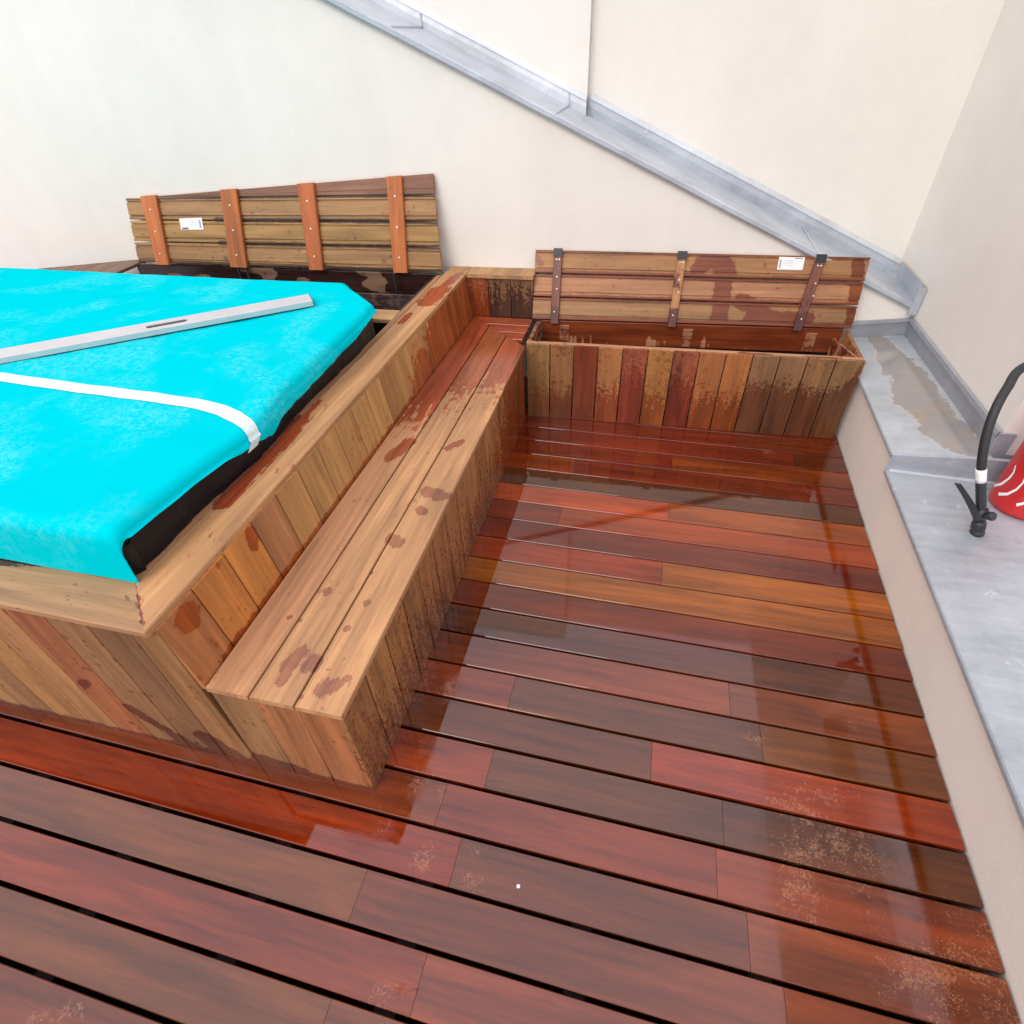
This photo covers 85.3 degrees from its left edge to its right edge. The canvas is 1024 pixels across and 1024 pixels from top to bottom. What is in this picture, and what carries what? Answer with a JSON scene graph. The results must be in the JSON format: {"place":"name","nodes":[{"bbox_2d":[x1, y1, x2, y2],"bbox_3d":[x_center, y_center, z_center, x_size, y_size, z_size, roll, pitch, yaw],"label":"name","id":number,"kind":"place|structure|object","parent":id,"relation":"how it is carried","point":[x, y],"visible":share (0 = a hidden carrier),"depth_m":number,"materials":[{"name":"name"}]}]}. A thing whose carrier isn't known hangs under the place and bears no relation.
{"place":"outdoors","nodes":[
{"label":"outdoors","id":0,"kind":"place"},
{"bbox_2d":[0,694,969,1023],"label":"ground","id":1,"kind":"structure","parent":0,"point":[228,960],"depth_m":1.73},
{"bbox_2d":[0,0,926,375],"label":"gable wall","id":2,"kind":"structure","parent":1,"relation":"on","point":[108,108],"depth_m":3.32,"materials":[{"name":"paint"}]},
{"bbox_2d":[410,0,592,114],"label":"wall","id":3,"kind":"structure","parent":2,"relation":"on","point":[552,38],"depth_m":3.19,"materials":[{"name":"white paint"}]},
{"bbox_2d":[588,0,1004,276],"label":"wall","id":4,"kind":"structure","parent":2,"relation":"on","point":[845,114],"depth_m":3.16,"materials":[{"name":"white paint"}]},
{"bbox_2d":[0,376,1019,1023],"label":"decking","id":5,"kind":"object","parent":1,"relation":"on","point":[682,594],"visible":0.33,"depth_m":1.81,"materials":[{"name":"brown wood"}]},
{"bbox_2d":[40,260,146,272],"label":"raised deck","id":6,"kind":"structure","parent":5,"relation":"on","point":[118,266],"depth_m":3.98,"materials":[{"name":"brown wood"}]},
{"bbox_2d":[0,266,536,762],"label":"spa surround","id":7,"kind":"object","parent":5,"relation":"on","point":[148,654],"visible":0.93,"depth_m":1.86,"materials":[{"name":"brown wood"}]},
{"bbox_2d":[0,268,376,582],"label":"spa cover","id":8,"kind":"object","parent":7,"relation":"on","point":[106,450],"visible":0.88,"depth_m":2.08,"materials":[{"name":"teal plastic"}]},
{"bbox_2d":[0,294,313,363],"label":"straightedge","id":9,"kind":"object","parent":8,"relation":"on","point":[53,346],"visible":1,"depth_m":2.50,"materials":[{"name":"metal"}]},
{"bbox_2d":[126,174,441,335],"bbox_3d":[-1.679,-1.435,3.627,2.371,1.202,0.910,7,42,11],"label":"storage box","id":10,"kind":"object","parent":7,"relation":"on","point":[395,207],"visible":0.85,"depth_m":3.67,"materials":[{"name":"brown wood"}]},
{"bbox_2d":[205,316,532,790],"bbox_3d":[-0.359,-0.189,2.805,0.444,0.488,2.866,7,42,11],"label":"bench","id":11,"kind":"object","parent":5,"relation":"on","point":[318,673],"visible":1,"depth_m":2.02,"materials":[{"name":"brown wood"}]},
{"bbox_2d":[526,248,870,438],"bbox_3d":[1.062,-1.058,3.423,1.937,0.903,0.552,6,41,10],"label":"storage box","id":12,"kind":"object","parent":5,"relation":"on","point":[770,373],"visible":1,"depth_m":3.39,"materials":[{"name":"brown wood"}]},
{"bbox_2d":[836,316,1023,1023],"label":"parapet","id":13,"kind":"structure","parent":1,"relation":"on","point":[910,428],"depth_m":2.15,"materials":[{"name":"metal"}]},
{"bbox_2d":[894,0,1023,455],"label":"side wall","id":14,"kind":"structure","parent":13,"relation":"on","point":[962,260],"depth_m":2.74,"materials":[{"name":"white paint"}]},
{"bbox_2d":[955,362,1023,536],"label":"extinguisher","id":15,"kind":"object","parent":13,"relation":"on","point":[1006,494],"visible":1,"depth_m":2.19,"materials":[{"name":"red paint"}]}
]}

